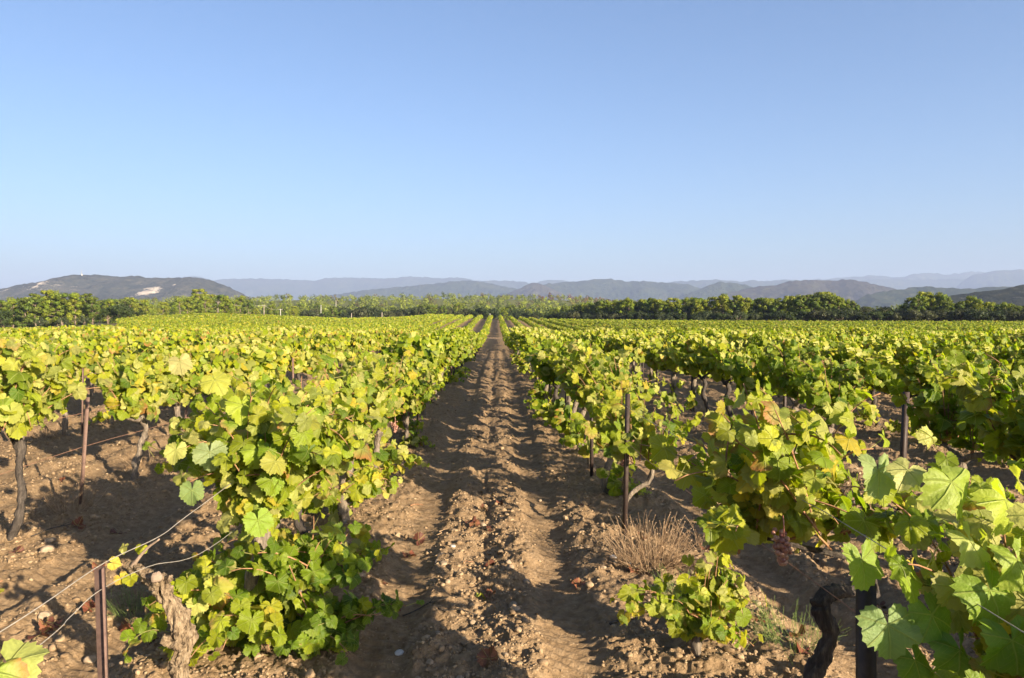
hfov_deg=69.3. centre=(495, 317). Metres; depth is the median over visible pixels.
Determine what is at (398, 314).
oak tree
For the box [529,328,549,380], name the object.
grape vine
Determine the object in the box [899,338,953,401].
grape vine
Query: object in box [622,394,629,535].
vineyard post
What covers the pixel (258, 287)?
hill
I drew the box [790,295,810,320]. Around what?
pine tree
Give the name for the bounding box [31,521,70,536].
twig
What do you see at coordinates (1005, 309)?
oak tree
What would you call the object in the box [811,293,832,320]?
pine tree
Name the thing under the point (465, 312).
oak tree
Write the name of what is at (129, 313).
oak tree
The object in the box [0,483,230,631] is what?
trellis wire
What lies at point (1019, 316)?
oak tree
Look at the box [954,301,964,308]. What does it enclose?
pine tree
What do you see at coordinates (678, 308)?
pine tree
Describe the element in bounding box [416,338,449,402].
grape vine
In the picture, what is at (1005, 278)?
hill
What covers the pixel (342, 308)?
oak tree
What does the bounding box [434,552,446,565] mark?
twig
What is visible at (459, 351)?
grape vine
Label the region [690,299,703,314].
pine tree
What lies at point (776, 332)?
grape vine
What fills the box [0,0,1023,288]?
sky
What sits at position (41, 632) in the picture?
fallen leaf
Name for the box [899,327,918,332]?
grape vine
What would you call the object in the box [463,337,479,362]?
grape vine
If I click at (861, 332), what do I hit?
grape vine
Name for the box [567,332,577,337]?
grape vine
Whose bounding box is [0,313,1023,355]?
vineyard rows
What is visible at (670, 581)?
dry weed
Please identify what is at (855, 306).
pine tree
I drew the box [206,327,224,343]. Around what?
grape vine
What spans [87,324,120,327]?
grape vine
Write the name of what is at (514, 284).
hill
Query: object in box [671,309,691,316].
oak tree
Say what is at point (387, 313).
oak tree
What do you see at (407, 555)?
fallen leaf
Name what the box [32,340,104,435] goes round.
grape vine
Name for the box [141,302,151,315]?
pine tree
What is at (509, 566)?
stone
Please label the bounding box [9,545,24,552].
fallen leaf
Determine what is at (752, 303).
pine tree
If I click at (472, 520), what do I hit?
fallen leaf
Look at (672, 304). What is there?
pine tree
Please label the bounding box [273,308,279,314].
pine tree
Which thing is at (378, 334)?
grape vine
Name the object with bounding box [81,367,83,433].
vineyard post
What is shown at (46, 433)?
dry weed
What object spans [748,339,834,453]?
grape vine
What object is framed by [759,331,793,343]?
grape vine
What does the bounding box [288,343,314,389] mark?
grape vine
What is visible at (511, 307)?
pine tree
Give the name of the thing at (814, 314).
oak tree
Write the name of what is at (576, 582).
fallen leaf
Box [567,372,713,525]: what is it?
grape vine
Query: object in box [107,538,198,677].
grape vine
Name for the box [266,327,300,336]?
grape vine
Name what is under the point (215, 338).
grape vine
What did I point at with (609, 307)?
pine tree
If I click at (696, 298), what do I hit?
pine tree
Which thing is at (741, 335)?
grape vine
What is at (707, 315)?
oak tree
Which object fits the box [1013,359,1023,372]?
grape vine
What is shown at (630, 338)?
grape vine
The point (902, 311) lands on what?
oak tree
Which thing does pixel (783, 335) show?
grape vine
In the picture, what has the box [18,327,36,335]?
grape vine
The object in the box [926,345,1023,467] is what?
grape vine
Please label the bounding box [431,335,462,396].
grape vine
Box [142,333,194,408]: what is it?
grape vine
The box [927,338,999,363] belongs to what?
grape vine
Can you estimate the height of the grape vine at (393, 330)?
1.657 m
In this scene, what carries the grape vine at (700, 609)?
on the ground
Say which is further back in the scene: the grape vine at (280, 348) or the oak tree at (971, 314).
the oak tree at (971, 314)
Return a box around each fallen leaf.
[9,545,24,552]
[28,624,52,639]
[38,619,51,630]
[43,616,62,627]
[71,516,85,528]
[82,599,94,612]
[91,562,104,570]
[110,528,125,533]
[118,621,133,631]
[402,550,415,557]
[412,532,424,545]
[465,515,475,523]
[469,519,480,526]
[476,645,497,667]
[482,588,495,597]
[483,559,495,566]
[572,578,584,589]
[628,563,638,573]
[751,612,766,623]
[786,624,804,636]
[795,640,812,654]
[877,601,885,607]
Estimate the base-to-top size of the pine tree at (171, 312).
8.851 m
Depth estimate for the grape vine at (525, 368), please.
24.66 m
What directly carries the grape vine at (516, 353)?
on the ground
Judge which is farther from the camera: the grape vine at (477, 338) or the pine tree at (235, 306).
the pine tree at (235, 306)
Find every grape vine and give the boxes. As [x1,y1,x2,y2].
[0,329,15,333]
[0,333,18,337]
[0,337,119,540]
[0,580,48,677]
[2,336,39,351]
[8,328,54,343]
[15,343,71,438]
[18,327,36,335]
[29,330,88,345]
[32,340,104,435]
[42,326,61,331]
[52,325,83,334]
[68,325,103,333]
[77,329,117,396]
[79,329,102,376]
[80,340,140,424]
[80,346,186,479]
[82,325,121,338]
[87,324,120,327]
[92,329,135,347]
[93,335,192,414]
[104,326,136,336]
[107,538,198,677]
[129,325,166,333]
[130,328,143,336]
[136,331,170,340]
[140,353,389,666]
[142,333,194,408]
[142,348,212,434]
[160,330,228,362]
[162,328,210,340]
[180,342,247,413]
[182,327,204,335]
[200,336,232,394]
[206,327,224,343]
[209,331,229,335]
[211,334,244,387]
[212,343,281,385]
[213,368,394,565]
[217,510,423,665]
[225,329,246,334]
[226,332,251,345]
[231,337,298,386]
[250,328,305,374]
[252,332,278,342]
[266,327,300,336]
[277,325,313,342]
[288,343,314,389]
[292,325,316,343]
[295,352,417,524]
[302,338,335,392]
[305,329,349,357]
[307,326,330,339]
[311,331,348,372]
[314,326,332,334]
[322,349,429,480]
[333,327,349,331]
[333,331,364,359]
[335,345,436,450]
[344,330,365,349]
[346,329,373,352]
[363,328,384,351]
[372,327,397,357]
[376,328,403,350]
[377,331,448,432]
[383,331,393,347]
[391,356,444,447]
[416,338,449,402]
[420,343,457,414]
[425,328,466,390]
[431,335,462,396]
[439,337,468,375]
[444,337,474,383]
[447,332,473,369]
[447,334,477,375]
[450,326,479,368]
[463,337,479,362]
[470,332,482,354]
[506,326,530,337]
[507,332,520,361]
[509,328,522,362]
[509,350,518,357]
[511,328,533,362]
[511,358,525,366]
[512,331,527,348]
[513,330,574,388]
[515,328,540,374]
[516,327,554,379]
[519,338,644,471]
[519,343,587,415]
[520,332,569,390]
[521,329,566,384]
[521,340,560,404]
[527,338,570,400]
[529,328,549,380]
[532,338,603,421]
[544,336,605,435]
[557,354,667,496]
[558,353,596,449]
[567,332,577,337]
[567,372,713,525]
[580,329,597,338]
[582,332,597,346]
[589,334,610,353]
[590,327,617,339]
[601,329,629,356]
[605,330,633,356]
[605,331,639,374]
[609,549,766,656]
[612,329,652,376]
[620,331,656,386]
[620,379,952,677]
[632,330,675,386]
[638,338,672,396]
[642,334,691,402]
[646,327,671,339]
[656,327,678,343]
[661,331,678,349]
[667,335,733,415]
[669,327,705,345]
[669,336,712,411]
[684,337,762,417]
[688,330,719,337]
[699,327,717,336]
[707,327,730,377]
[713,330,739,383]
[713,347,782,435]
[727,328,758,337]
[729,330,767,357]
[743,330,779,347]
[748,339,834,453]
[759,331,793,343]
[761,332,807,396]
[765,327,785,336]
[766,336,812,362]
[776,333,808,374]
[784,328,809,336]
[785,355,884,464]
[790,332,828,345]
[794,336,841,404]
[796,330,819,340]
[802,425,1023,677]
[809,334,849,379]
[809,336,866,369]
[810,331,838,339]
[832,327,860,337]
[832,331,861,340]
[837,337,866,388]
[839,342,900,425]
[840,330,867,343]
[843,327,877,336]
[853,334,909,393]
[857,349,944,437]
[863,332,887,344]
[864,355,1023,530]
[873,334,931,395]
[878,328,915,334]
[882,331,919,373]
[890,329,916,336]
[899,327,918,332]
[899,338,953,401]
[904,351,993,444]
[907,330,928,360]
[908,333,935,342]
[911,333,953,350]
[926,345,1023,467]
[927,330,964,340]
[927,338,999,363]
[932,331,990,346]
[945,357,1023,470]
[958,332,988,342]
[966,341,1023,379]
[969,330,1007,346]
[972,337,1009,357]
[976,325,1012,336]
[991,327,1023,343]
[992,339,1021,354]
[999,334,1021,347]
[1007,345,1023,362]
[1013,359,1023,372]
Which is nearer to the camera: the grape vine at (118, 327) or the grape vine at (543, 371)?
the grape vine at (543, 371)
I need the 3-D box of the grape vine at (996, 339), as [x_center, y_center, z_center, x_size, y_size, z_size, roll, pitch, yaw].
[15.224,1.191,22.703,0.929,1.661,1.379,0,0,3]
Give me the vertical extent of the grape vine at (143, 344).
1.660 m
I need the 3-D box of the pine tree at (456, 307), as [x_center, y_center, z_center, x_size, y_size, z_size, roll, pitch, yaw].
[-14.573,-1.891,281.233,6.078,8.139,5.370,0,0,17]
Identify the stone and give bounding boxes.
[38,611,50,619]
[39,545,54,552]
[44,537,55,541]
[82,655,96,663]
[394,649,403,655]
[426,659,433,665]
[439,561,446,565]
[469,619,475,624]
[506,564,513,569]
[508,604,519,610]
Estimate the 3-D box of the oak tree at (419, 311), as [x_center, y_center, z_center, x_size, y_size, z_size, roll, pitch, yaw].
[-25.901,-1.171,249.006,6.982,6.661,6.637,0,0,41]
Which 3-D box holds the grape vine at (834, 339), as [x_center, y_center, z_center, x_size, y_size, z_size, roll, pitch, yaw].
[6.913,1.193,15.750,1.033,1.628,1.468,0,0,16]
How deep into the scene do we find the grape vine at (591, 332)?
29.67 m
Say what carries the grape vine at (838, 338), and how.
on the ground
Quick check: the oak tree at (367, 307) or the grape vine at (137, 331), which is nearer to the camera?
the grape vine at (137, 331)
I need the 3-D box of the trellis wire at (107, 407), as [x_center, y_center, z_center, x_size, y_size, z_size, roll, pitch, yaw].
[-4.228,1.060,16.500,0.069,0.185,23.000,0,0,0]
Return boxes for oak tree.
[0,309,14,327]
[99,307,116,323]
[108,304,133,321]
[121,309,135,316]
[300,308,315,316]
[311,308,321,316]
[334,305,355,317]
[340,308,358,317]
[349,307,369,317]
[356,305,371,309]
[367,305,382,317]
[378,310,395,316]
[394,312,406,316]
[398,307,413,315]
[409,305,427,315]
[435,305,453,314]
[454,308,473,315]
[467,305,489,318]
[475,309,496,318]
[497,311,512,319]
[507,307,524,319]
[514,311,531,317]
[530,310,542,318]
[552,312,560,318]
[557,310,571,318]
[567,310,579,318]
[580,313,592,318]
[591,313,603,319]
[597,311,608,319]
[608,313,618,319]
[614,309,628,314]
[617,313,629,319]
[626,311,637,319]
[636,310,649,320]
[644,313,653,319]
[653,310,670,319]
[665,312,678,319]
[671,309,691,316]
[675,312,687,319]
[688,313,700,319]
[697,310,716,319]
[713,312,727,319]
[725,312,733,319]
[746,308,763,316]
[747,312,763,320]
[759,312,774,320]
[768,310,788,320]
[783,311,797,320]
[795,310,811,320]
[808,309,826,320]
[818,309,838,320]
[831,309,850,320]
[846,308,863,320]
[857,311,872,321]
[858,307,876,312]
[867,310,885,321]
[877,306,893,320]
[882,311,893,320]
[890,312,906,320]
[894,309,907,320]
[904,308,924,320]
[920,309,937,320]
[932,309,951,320]
[934,306,949,320]
[942,309,961,321]
[950,307,970,320]
[963,307,992,320]
[981,310,1005,321]
[998,307,1019,321]
[1002,310,1017,321]
[1010,312,1023,320]
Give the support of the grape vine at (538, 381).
on the ground
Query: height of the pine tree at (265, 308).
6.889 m
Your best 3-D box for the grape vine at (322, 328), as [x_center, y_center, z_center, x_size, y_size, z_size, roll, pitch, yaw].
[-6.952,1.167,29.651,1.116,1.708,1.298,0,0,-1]
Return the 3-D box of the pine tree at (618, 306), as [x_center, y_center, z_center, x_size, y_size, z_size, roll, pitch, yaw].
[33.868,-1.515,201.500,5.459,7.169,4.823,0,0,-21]
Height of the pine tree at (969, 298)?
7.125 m
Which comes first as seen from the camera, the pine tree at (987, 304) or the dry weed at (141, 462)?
the dry weed at (141, 462)
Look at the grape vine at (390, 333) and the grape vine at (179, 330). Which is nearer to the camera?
the grape vine at (179, 330)
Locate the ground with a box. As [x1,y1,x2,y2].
[0,299,1023,677]
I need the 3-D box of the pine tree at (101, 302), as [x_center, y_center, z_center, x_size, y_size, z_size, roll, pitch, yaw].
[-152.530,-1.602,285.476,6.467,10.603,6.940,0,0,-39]
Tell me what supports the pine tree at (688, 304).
on the ground
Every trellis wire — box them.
[0,378,313,474]
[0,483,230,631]
[33,352,360,424]
[40,524,240,644]
[619,401,1023,632]
[626,441,934,672]
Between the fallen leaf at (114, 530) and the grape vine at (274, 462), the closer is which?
the grape vine at (274, 462)
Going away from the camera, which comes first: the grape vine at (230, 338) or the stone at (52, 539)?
the stone at (52, 539)
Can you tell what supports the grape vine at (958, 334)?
on the ground
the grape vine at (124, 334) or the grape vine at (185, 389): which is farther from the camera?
the grape vine at (124, 334)
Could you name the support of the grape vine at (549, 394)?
on the ground
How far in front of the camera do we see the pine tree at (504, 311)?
247.33 m
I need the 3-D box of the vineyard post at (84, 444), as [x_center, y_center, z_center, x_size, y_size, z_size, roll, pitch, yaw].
[-4.230,1.422,7.606,0.037,1.220,0.036,4,-1,-11]
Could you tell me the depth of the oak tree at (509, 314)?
255.64 m
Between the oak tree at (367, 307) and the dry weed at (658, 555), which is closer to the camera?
the dry weed at (658, 555)
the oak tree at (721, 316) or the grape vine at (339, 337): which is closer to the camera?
the grape vine at (339, 337)
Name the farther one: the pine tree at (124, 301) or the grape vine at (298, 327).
the pine tree at (124, 301)
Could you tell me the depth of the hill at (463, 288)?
5120.11 m
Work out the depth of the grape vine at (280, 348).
13.61 m
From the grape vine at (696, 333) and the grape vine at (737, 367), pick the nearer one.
the grape vine at (737, 367)
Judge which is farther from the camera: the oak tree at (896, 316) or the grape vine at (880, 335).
the oak tree at (896, 316)
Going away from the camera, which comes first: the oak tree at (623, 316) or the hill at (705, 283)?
the oak tree at (623, 316)
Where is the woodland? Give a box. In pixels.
[12,291,997,317]
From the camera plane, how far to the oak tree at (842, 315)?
160.92 m
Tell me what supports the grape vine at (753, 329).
on the ground
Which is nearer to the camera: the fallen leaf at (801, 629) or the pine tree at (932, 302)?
the fallen leaf at (801, 629)
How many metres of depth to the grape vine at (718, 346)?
12.79 m
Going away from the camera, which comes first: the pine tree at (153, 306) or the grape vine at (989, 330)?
the grape vine at (989, 330)
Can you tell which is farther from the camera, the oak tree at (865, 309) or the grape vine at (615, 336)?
the oak tree at (865, 309)
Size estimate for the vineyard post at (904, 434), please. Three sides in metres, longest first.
1.320 x 0.045 x 0.045 m
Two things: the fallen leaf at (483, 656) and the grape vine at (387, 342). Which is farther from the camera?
the grape vine at (387, 342)
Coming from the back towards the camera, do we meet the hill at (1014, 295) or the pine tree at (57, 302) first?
the hill at (1014, 295)
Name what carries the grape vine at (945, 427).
on the ground
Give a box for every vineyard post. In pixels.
[79,397,89,503]
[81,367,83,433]
[94,566,108,677]
[185,402,187,452]
[292,358,293,391]
[590,413,593,476]
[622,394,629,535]
[690,376,692,410]
[783,372,786,407]
[856,584,876,677]
[897,392,909,509]
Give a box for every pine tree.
[0,300,16,327]
[4,297,26,327]
[13,297,38,326]
[19,297,49,327]
[23,293,44,325]
[31,289,61,327]
[41,290,73,326]
[47,293,78,323]
[65,292,86,325]
[76,293,99,325]
[84,296,102,324]
[84,303,100,322]
[95,300,103,324]
[101,298,120,321]
[101,300,114,322]
[118,298,133,314]
[125,297,142,316]
[130,299,141,315]
[137,299,152,315]
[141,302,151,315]
[149,303,156,315]
[153,302,169,314]
[158,303,171,314]
[169,301,180,314]
[171,296,188,314]
[181,297,197,313]
[190,293,203,312]
[191,289,208,309]
[196,294,213,312]
[204,294,218,312]
[209,294,229,312]
[218,296,229,312]
[218,298,234,313]
[231,300,244,313]
[236,295,249,312]
[241,300,255,313]
[262,307,272,313]
[267,304,275,314]
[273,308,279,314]
[279,306,286,315]
[286,305,298,315]
[288,309,297,315]
[297,303,304,311]
[312,303,320,310]
[319,309,327,317]
[327,306,339,317]
[418,303,430,312]
[425,305,437,313]
[438,306,446,314]
[453,302,462,318]
[498,307,508,319]
[507,304,516,312]
[574,306,582,318]
[581,302,592,314]
[590,303,599,313]
[593,300,609,313]
[602,299,613,313]
[612,299,626,319]
[619,297,636,319]
[636,302,645,312]
[643,298,657,312]
[648,299,665,314]
[658,301,670,314]
[666,297,678,313]
[672,300,684,312]
[673,304,684,319]
[681,297,689,309]
[685,301,696,320]
[688,297,702,311]
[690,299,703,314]
[698,299,708,311]
[702,297,721,312]
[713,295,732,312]
[725,299,741,314]
[732,295,742,314]
[734,297,753,320]
[742,299,758,311]
[753,297,768,312]
[757,298,772,319]
[758,299,773,311]
[768,300,784,319]
[781,297,792,320]
[783,296,795,308]
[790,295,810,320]
[802,294,812,319]
[807,297,824,320]
[809,291,832,320]
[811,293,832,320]
[823,294,836,311]
[831,296,845,310]
[845,299,854,320]
[849,303,859,311]
[898,297,911,309]
[899,304,907,309]
[908,291,933,309]
[908,296,928,320]
[925,298,936,320]
[933,295,952,309]
[935,292,952,307]
[939,301,954,318]
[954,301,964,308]
[964,303,975,320]
[965,295,976,304]
[971,298,985,320]
[983,301,995,308]
[983,304,996,320]
[1000,302,1011,308]
[1013,305,1021,320]
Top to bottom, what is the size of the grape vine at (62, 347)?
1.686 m
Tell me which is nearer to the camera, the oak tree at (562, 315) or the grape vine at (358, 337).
the grape vine at (358, 337)
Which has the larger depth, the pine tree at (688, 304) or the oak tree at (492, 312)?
the oak tree at (492, 312)
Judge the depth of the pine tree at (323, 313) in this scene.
255.45 m
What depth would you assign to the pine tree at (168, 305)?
323.09 m
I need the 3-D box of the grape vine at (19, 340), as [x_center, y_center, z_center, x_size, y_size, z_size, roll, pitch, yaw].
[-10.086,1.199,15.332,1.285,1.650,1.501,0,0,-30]
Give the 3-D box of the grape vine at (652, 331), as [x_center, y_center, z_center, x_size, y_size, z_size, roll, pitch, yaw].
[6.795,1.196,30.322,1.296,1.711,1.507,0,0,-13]
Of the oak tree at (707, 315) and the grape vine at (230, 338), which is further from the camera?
the oak tree at (707, 315)
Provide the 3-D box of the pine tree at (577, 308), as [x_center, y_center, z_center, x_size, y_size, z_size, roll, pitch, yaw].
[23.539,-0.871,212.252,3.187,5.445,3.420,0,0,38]
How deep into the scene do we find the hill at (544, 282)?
8597.12 m
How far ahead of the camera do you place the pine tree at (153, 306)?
321.84 m
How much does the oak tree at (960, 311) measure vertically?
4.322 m
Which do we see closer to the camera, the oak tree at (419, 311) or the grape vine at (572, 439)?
the grape vine at (572, 439)
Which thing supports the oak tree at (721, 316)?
on the ground
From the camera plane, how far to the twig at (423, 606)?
4.96 m
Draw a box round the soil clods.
[0,395,1022,677]
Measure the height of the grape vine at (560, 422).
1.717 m
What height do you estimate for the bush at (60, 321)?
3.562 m
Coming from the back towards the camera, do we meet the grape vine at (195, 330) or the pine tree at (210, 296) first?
the pine tree at (210, 296)
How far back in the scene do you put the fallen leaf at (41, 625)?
4.53 m
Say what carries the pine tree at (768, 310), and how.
on the ground
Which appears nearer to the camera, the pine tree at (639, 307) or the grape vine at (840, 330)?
the grape vine at (840, 330)
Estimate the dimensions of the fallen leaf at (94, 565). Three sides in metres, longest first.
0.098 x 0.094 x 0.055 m
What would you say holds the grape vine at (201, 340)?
on the ground
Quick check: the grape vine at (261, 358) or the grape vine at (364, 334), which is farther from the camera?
the grape vine at (364, 334)
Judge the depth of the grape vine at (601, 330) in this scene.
27.02 m
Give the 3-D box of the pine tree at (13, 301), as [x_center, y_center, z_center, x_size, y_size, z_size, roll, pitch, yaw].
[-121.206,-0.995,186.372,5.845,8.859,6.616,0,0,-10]
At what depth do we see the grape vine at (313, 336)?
28.06 m
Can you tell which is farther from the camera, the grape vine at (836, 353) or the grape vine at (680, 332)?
the grape vine at (680, 332)
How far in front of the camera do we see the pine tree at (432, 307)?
260.86 m
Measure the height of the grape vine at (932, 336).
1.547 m
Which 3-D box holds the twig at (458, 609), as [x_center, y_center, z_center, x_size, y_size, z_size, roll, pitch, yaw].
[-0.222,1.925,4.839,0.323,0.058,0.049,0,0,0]
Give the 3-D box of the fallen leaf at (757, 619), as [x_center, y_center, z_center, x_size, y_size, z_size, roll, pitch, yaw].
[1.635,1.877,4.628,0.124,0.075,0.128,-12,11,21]
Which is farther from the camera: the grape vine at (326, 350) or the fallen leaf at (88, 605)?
the grape vine at (326, 350)
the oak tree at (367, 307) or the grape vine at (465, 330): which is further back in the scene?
the oak tree at (367, 307)
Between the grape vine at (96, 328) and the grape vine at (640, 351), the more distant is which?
the grape vine at (96, 328)
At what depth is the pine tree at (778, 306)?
171.91 m
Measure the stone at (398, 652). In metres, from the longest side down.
0.063 x 0.053 x 0.022 m
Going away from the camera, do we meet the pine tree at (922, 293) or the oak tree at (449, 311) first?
the pine tree at (922, 293)
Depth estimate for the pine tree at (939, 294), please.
159.75 m
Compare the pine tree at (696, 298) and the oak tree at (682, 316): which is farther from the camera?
the pine tree at (696, 298)
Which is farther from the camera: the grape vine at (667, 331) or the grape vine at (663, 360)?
the grape vine at (667, 331)
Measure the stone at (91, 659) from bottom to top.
0.048 m
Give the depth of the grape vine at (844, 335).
20.82 m
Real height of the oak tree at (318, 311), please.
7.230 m
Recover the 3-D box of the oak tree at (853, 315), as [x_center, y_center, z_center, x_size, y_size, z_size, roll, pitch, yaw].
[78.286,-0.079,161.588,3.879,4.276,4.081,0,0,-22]
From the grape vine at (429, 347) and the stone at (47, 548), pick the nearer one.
the stone at (47, 548)
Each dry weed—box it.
[28,423,63,439]
[28,480,117,513]
[116,449,163,469]
[598,510,709,575]
[646,564,712,594]
[671,511,728,554]
[746,589,849,660]
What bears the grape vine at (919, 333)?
on the ground
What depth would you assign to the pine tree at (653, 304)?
191.60 m
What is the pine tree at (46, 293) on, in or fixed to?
on the ground
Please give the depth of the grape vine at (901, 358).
17.27 m
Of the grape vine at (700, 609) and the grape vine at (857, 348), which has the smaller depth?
the grape vine at (700, 609)
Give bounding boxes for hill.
[0,274,258,303]
[180,276,481,299]
[312,280,516,299]
[482,280,528,288]
[508,283,568,300]
[537,280,570,284]
[545,278,701,302]
[668,279,800,287]
[672,282,751,304]
[710,279,896,305]
[814,271,983,280]
[855,286,1009,309]
[862,278,965,289]
[950,284,1023,305]
[956,269,1023,288]
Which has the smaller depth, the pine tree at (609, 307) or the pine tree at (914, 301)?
the pine tree at (914, 301)
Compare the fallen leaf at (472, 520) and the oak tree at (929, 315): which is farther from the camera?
the oak tree at (929, 315)
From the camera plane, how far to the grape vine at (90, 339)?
17.82 m
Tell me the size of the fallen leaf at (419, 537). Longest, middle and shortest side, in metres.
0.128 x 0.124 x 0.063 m
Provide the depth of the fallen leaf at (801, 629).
4.37 m
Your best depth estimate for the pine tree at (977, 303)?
152.74 m
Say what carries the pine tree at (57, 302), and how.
on the ground
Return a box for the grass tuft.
[106,584,150,624]
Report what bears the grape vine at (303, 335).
on the ground
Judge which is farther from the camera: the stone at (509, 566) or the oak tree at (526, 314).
the oak tree at (526, 314)
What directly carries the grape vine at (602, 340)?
on the ground
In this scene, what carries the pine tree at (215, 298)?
on the ground
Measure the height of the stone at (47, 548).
0.082 m
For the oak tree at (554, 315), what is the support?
on the ground
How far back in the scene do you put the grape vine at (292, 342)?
14.30 m
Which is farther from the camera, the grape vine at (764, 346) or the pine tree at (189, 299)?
the pine tree at (189, 299)
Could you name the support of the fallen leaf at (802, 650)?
on the ground
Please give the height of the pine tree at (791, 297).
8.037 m
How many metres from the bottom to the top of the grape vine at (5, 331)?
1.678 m
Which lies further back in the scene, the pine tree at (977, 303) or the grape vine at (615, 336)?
the pine tree at (977, 303)
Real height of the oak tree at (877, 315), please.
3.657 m
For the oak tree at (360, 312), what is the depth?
255.74 m
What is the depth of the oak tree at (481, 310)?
247.04 m
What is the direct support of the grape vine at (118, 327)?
on the ground
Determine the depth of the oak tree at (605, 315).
201.48 m
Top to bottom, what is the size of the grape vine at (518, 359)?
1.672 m
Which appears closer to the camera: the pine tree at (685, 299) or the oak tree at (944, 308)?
the oak tree at (944, 308)
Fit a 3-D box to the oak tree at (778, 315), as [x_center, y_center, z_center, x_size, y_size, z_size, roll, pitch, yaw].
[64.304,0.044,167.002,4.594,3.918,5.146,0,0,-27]
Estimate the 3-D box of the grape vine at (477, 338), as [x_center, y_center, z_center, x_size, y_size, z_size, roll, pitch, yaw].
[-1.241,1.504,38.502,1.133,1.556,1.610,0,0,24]
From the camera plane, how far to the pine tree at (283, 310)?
300.41 m
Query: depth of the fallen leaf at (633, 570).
5.56 m
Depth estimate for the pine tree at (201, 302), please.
274.34 m
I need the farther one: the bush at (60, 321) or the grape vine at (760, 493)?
the bush at (60, 321)
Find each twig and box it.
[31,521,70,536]
[402,597,448,615]
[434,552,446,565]
[437,607,485,616]
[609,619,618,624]
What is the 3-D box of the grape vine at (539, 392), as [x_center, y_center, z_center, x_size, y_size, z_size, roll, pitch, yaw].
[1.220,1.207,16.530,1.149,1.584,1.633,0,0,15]
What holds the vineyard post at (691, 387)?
on the ground
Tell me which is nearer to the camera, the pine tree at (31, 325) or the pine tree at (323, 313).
the pine tree at (31, 325)
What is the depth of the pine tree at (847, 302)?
172.10 m
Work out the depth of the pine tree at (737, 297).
181.47 m
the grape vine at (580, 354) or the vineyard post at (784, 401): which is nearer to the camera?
the grape vine at (580, 354)
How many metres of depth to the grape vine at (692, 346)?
14.27 m
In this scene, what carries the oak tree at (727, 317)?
on the ground
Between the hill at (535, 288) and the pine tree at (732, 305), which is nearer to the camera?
the pine tree at (732, 305)
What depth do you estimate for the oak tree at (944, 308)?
155.89 m
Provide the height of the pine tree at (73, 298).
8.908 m
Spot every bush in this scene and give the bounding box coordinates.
[33,317,49,327]
[54,316,69,326]
[74,314,89,324]
[728,310,747,320]
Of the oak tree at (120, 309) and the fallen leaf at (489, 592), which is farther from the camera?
the oak tree at (120, 309)
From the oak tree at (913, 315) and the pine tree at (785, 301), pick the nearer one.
the oak tree at (913, 315)
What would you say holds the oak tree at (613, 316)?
on the ground
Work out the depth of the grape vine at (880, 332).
28.96 m
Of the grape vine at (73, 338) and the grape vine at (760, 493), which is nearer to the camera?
the grape vine at (760, 493)
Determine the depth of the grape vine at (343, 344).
19.73 m
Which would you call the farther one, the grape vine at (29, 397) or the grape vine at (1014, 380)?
the grape vine at (1014, 380)
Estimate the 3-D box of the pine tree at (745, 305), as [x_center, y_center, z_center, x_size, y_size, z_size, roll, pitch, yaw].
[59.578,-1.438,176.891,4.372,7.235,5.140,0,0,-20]
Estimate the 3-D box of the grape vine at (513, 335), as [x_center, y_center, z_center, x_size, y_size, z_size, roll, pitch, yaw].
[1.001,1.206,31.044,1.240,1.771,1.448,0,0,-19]
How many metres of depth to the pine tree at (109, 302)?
203.06 m
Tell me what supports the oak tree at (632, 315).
on the ground
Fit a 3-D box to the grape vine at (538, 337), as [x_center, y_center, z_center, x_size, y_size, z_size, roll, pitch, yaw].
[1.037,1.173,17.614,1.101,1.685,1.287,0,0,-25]
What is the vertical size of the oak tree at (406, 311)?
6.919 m
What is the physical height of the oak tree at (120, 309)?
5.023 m
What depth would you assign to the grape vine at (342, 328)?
33.68 m
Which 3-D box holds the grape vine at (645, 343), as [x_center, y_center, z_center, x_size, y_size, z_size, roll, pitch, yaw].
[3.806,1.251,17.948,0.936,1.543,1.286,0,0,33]
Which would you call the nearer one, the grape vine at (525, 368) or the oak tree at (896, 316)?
the grape vine at (525, 368)
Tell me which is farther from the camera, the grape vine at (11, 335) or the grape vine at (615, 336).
the grape vine at (615, 336)
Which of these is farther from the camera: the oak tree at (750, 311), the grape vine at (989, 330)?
the oak tree at (750, 311)
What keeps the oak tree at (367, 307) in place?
on the ground
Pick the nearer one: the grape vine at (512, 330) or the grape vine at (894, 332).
the grape vine at (894, 332)
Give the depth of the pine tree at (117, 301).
282.99 m
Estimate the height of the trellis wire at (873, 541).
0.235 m
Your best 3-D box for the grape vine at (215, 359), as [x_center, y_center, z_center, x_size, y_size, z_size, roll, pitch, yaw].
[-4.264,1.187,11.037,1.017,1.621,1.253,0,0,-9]
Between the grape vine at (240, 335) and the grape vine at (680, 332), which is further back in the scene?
the grape vine at (680, 332)
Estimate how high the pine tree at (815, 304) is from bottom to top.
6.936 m
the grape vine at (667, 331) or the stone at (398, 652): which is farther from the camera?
the grape vine at (667, 331)
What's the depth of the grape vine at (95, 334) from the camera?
22.48 m
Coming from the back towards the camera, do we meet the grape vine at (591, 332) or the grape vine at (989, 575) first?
the grape vine at (591, 332)
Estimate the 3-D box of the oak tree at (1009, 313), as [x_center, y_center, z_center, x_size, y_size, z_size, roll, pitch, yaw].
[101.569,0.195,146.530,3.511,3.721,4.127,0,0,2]
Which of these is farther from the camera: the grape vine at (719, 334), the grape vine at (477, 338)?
the grape vine at (477, 338)
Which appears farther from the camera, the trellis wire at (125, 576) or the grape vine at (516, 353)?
the grape vine at (516, 353)
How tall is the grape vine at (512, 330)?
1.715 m
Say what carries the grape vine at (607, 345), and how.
on the ground

